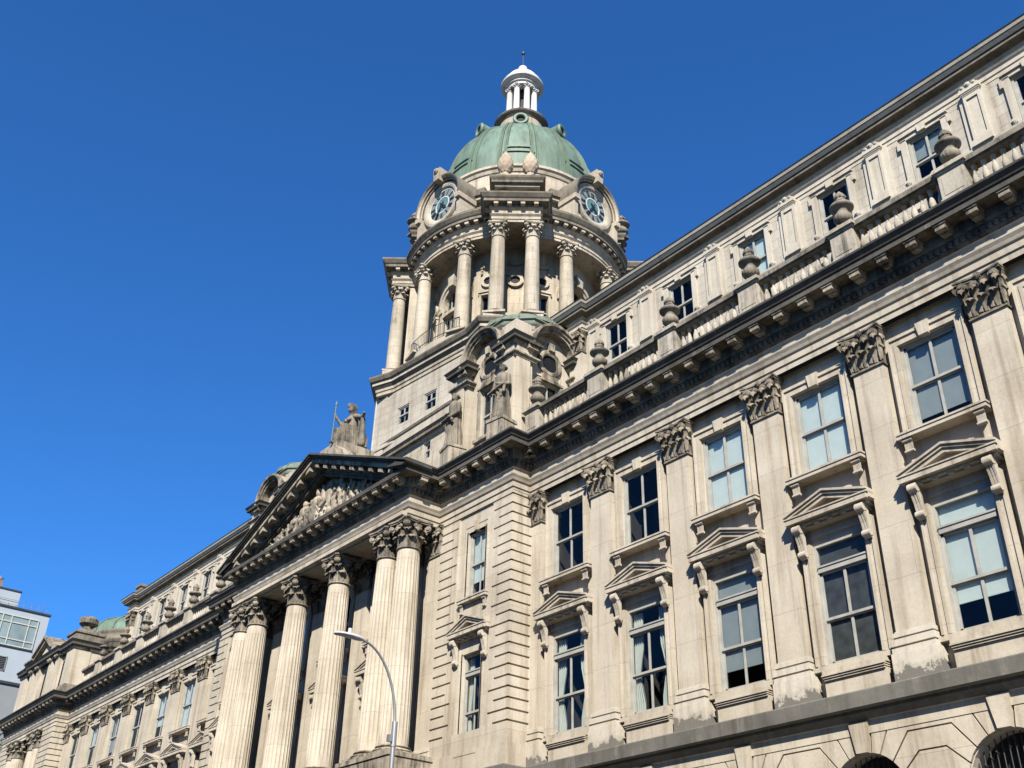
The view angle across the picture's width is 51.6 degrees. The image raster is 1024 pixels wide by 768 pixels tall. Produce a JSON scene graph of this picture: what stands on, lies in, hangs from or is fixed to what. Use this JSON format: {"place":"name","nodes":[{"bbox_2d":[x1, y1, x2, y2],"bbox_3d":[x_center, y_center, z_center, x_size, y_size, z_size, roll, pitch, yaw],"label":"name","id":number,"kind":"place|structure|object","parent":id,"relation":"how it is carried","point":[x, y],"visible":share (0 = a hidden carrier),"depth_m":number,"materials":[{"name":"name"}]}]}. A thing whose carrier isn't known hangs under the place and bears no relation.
{"place":"outdoors","nodes":[
{"label":"outdoors","id":0,"kind":"place"},
{"bbox_2d":[0,576,51,752],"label":"modern building","id":1,"kind":"structure","parent":0,"point":[22,632],"depth_m":126.85,"materials":[{"name":"metal"}]},
{"bbox_2d":[0,655,7,670],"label":"window","id":2,"kind":"structure","parent":1,"relation":"in","point":[3,659],"depth_m":124.85,"materials":[{"name":"glass"}]},
{"bbox_2d":[0,612,39,649],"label":"window","id":3,"kind":"structure","parent":1,"relation":"in","point":[15,631],"depth_m":127.19,"materials":[{"name":"grey glass"}]},
{"bbox_2d":[334,628,397,767],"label":"street lamp","id":4,"kind":"object","parent":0,"point":[391,738],"visible":1,"depth_m":23.89,"materials":[{"name":"metal"}]},
{"bbox_2d":[0,0,1023,639],"label":"sky","id":5,"kind":"structure","parent":0,"point":[203,203],"materials":[{"name":"blue"}]},
{"label":"ground","id":6,"kind":"structure","parent":0,"visible":0},
{"bbox_2d":[0,13,1023,767],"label":"domed building","id":7,"kind":"structure","parent":6,"relation":"on","point":[740,485],"depth_m":39.55,"materials":[{"name":"stone"}]},
{"bbox_2d":[62,728,80,767],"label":"window","id":8,"kind":"structure","parent":7,"relation":"in","point":[73,744],"depth_m":79.28,"materials":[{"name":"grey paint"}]},
{"bbox_2d":[80,719,100,767],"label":"window","id":9,"kind":"structure","parent":7,"relation":"in","point":[89,751],"depth_m":76.43,"materials":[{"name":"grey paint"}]},
{"bbox_2d":[96,708,122,767],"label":"window","id":10,"kind":"structure","parent":7,"relation":"in","point":[114,724],"depth_m":73.57,"materials":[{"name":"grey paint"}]},
{"bbox_2d":[115,762,133,767],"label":"window","id":11,"kind":"structure","parent":7,"relation":"in","point":[121,765],"depth_m":68.68,"materials":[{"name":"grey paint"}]},
{"bbox_2d":[118,697,145,762],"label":"window","id":12,"kind":"structure","parent":7,"relation":"in","point":[135,722],"depth_m":71.00,"materials":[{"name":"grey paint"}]},
{"bbox_2d":[132,606,149,638],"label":"window","id":13,"kind":"structure","parent":7,"relation":"in","point":[144,611],"depth_m":86.12,"materials":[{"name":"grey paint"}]},
{"bbox_2d":[134,753,158,767],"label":"window","id":14,"kind":"structure","parent":7,"relation":"in","point":[147,760],"depth_m":65.89,"materials":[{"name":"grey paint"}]},
{"bbox_2d":[142,685,170,752],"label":"window","id":15,"kind":"structure","parent":7,"relation":"in","point":[157,723],"depth_m":68.23,"materials":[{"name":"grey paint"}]},
{"bbox_2d":[152,593,169,626],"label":"window","id":16,"kind":"structure","parent":7,"relation":"in","point":[162,603],"depth_m":83.39,"materials":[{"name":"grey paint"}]},
{"bbox_2d":[159,742,186,767],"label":"window","id":17,"kind":"structure","parent":7,"relation":"in","point":[174,753],"depth_m":63.46,"materials":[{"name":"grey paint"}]},
{"bbox_2d":[173,579,191,614],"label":"window","id":18,"kind":"structure","parent":7,"relation":"in","point":[184,589],"depth_m":80.69,"materials":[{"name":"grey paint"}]},
{"bbox_2d":[168,672,197,742],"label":"window","id":19,"kind":"structure","parent":7,"relation":"in","point":[186,700],"depth_m":65.44,"materials":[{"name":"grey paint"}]},
{"bbox_2d":[188,731,204,767],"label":"window","id":20,"kind":"structure","parent":7,"relation":"in","point":[195,744],"depth_m":61.11,"materials":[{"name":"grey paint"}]},
{"bbox_2d":[198,565,214,607],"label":"window","id":21,"kind":"structure","parent":7,"relation":"in","point":[207,575],"depth_m":78.03,"materials":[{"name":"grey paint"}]},
{"bbox_2d":[196,662,217,731],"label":"window","id":22,"kind":"structure","parent":7,"relation":"in","point":[202,721],"depth_m":63.01,"materials":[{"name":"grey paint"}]},
{"bbox_2d":[208,715,218,752],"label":"window","id":23,"kind":"structure","parent":7,"relation":"in","point":[212,728],"depth_m":57.52,"materials":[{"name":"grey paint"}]},
{"bbox_2d":[266,692,302,767],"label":"window","id":24,"kind":"structure","parent":7,"relation":"in","point":[300,695],"depth_m":51.25,"materials":[{"name":"grey paint"}]},
{"bbox_2d":[275,605,312,681],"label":"window","id":25,"kind":"structure","parent":7,"relation":"in","point":[308,625],"depth_m":53.57,"materials":[{"name":"grey paint"}]},
{"bbox_2d":[307,675,346,767],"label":"window","id":26,"kind":"structure","parent":7,"relation":"in","point":[310,690],"depth_m":48.46,"materials":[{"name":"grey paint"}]},
{"bbox_2d":[316,585,355,664],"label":"window","id":27,"kind":"structure","parent":7,"relation":"in","point":[352,598],"depth_m":50.94,"materials":[{"name":"grey paint"}]},
{"bbox_2d":[317,402,373,468],"bbox_3d":[-8.702,2.755,56.384,2.850,4.720,3.400,24,-38,-32],"label":"seated statue","id":28,"kind":"object","parent":7,"relation":"on","point":[349,436],"visible":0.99,"depth_m":55.72,"materials":[{"name":"stone"}]},
{"bbox_2d":[353,658,365,700],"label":"window","id":29,"kind":"structure","parent":7,"relation":"in","point":[359,671],"depth_m":47.50,"materials":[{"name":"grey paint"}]},
{"bbox_2d":[361,573,375,654],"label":"window","id":30,"kind":"structure","parent":7,"relation":"in","point":[364,644],"depth_m":49.28,"materials":[{"name":"grey paint"}]},
{"bbox_2d":[397,403,409,424],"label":"window","id":31,"kind":"structure","parent":7,"relation":"in","point":[403,412],"depth_m":62.12,"materials":[{"name":"grey paint"}]},
{"bbox_2d":[424,442,429,459],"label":"window","id":32,"kind":"structure","parent":7,"relation":"in","point":[427,446],"depth_m":57.72,"materials":[{"name":"grey paint"}]},
{"bbox_2d":[424,389,436,410],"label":"window","id":33,"kind":"structure","parent":7,"relation":"in","point":[430,398],"depth_m":60.62,"materials":[{"name":"grey paint"}]},
{"bbox_2d":[432,292,439,338],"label":"window","id":34,"kind":"structure","parent":7,"relation":"in","point":[435,313],"depth_m":66.78,"materials":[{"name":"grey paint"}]},
{"bbox_2d":[439,393,466,466],"bbox_3d":[-2.686,2.319,48.954,0.985,4.348,1.105,16,-34,-22],"label":"statue","id":35,"kind":"object","parent":7,"relation":"on","point":[453,447],"visible":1,"depth_m":48.62,"materials":[{"name":"stone"}]},
{"bbox_2d":[438,273,473,337],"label":"arched window","id":36,"kind":"structure","parent":7,"relation":"in","point":[452,279],"depth_m":65.44,"materials":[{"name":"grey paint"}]},
{"bbox_2d":[446,614,490,758],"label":"window","id":37,"kind":"structure","parent":7,"relation":"in","point":[468,627],"depth_m":41.85,"materials":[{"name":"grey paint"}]},
{"bbox_2d":[456,517,488,615],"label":"window","id":38,"kind":"structure","parent":7,"relation":"in","point":[477,546],"depth_m":44.30,"materials":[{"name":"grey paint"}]},
{"bbox_2d":[478,264,489,314],"bbox_3d":[-1.427,-5.319,63.675,1.243,4.750,0.396,-8,-33,16],"label":"window","id":39,"kind":"structure","parent":7,"relation":"in","point":[485,280],"depth_m":63.97,"materials":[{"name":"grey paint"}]},
{"bbox_2d":[485,364,516,439],"bbox_3d":[-0.448,0.980,46.547,1.106,4.348,0.985,-25,-40,36],"label":"statue","id":40,"kind":"object","parent":7,"relation":"on","point":[501,419],"visible":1,"depth_m":46.20,"materials":[{"name":"stone"}]},
{"bbox_2d":[539,265,551,317],"bbox_3d":[1.759,-5.258,63.622,1.243,4.750,0.416,10,-32,-14],"label":"window","id":41,"kind":"structure","parent":7,"relation":"in","point":[543,280],"depth_m":63.85,"materials":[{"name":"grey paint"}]},
{"bbox_2d":[532,591,593,760],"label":"window","id":42,"kind":"structure","parent":7,"relation":"in","point":[567,646],"depth_m":39.17,"materials":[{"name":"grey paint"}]},
{"bbox_2d":[538,485,591,596],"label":"window","id":43,"kind":"structure","parent":7,"relation":"in","point":[568,547],"depth_m":42.15,"materials":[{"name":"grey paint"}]},
{"bbox_2d":[556,275,588,311],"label":"arched window","id":44,"kind":"structure","parent":7,"relation":"in","point":[577,280],"depth_m":65.37,"materials":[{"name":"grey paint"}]},
{"bbox_2d":[599,306,633,380],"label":"window","id":45,"kind":"structure","parent":7,"relation":"in","point":[617,339],"depth_m":49.26,"materials":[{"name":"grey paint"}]},
{"bbox_2d":[609,450,669,567],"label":"window","id":46,"kind":"structure","parent":7,"relation":"in","point":[640,487],"depth_m":39.46,"materials":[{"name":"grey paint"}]},
{"bbox_2d":[604,562,678,742],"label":"window","id":47,"kind":"structure","parent":7,"relation":"in","point":[648,668],"depth_m":36.48,"materials":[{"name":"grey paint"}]},
{"bbox_2d":[661,265,700,342],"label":"window","id":48,"kind":"structure","parent":7,"relation":"in","point":[684,293],"depth_m":46.68,"materials":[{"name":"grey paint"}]},
{"bbox_2d":[690,409,760,535],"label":"window","id":49,"kind":"structure","parent":7,"relation":"in","point":[724,453],"depth_m":36.28,"materials":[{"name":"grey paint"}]},
{"bbox_2d":[686,527,777,721],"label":"window","id":50,"kind":"structure","parent":7,"relation":"in","point":[735,590],"depth_m":33.55,"materials":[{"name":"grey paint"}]},
{"bbox_2d":[730,220,777,296],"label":"window","id":51,"kind":"structure","parent":7,"relation":"in","point":[758,238],"depth_m":43.56,"materials":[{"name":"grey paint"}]},
{"bbox_2d":[781,362,866,498],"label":"window","id":52,"kind":"structure","parent":7,"relation":"in","point":[823,430],"depth_m":33.58,"materials":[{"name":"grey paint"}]},
{"bbox_2d":[808,168,861,264],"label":"window","id":53,"kind":"structure","parent":7,"relation":"in","point":[825,193],"depth_m":41.06,"materials":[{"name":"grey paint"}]},
{"bbox_2d":[782,486,894,696],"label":"window","id":54,"kind":"structure","parent":7,"relation":"in","point":[851,622],"depth_m":30.75,"materials":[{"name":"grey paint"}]},
{"bbox_2d":[896,109,951,210],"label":"window","id":55,"kind":"structure","parent":7,"relation":"in","point":[919,156],"depth_m":38.40,"materials":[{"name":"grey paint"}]},
{"bbox_2d":[886,306,992,454],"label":"window","id":56,"kind":"structure","parent":7,"relation":"in","point":[939,386],"depth_m":30.92,"materials":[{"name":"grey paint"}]},
{"bbox_2d":[895,437,1023,666],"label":"window","id":57,"kind":"structure","parent":7,"relation":"in","point":[959,492],"depth_m":28.27,"materials":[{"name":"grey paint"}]},
{"bbox_2d":[997,57,1023,146],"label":"window","id":58,"kind":"structure","parent":7,"relation":"in","point":[1011,81],"depth_m":35.99,"materials":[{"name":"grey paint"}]},
{"bbox_2d":[1009,275,1023,334],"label":"window","id":59,"kind":"structure","parent":7,"relation":"in","point":[1017,285],"depth_m":29.45,"materials":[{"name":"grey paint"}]}
]}

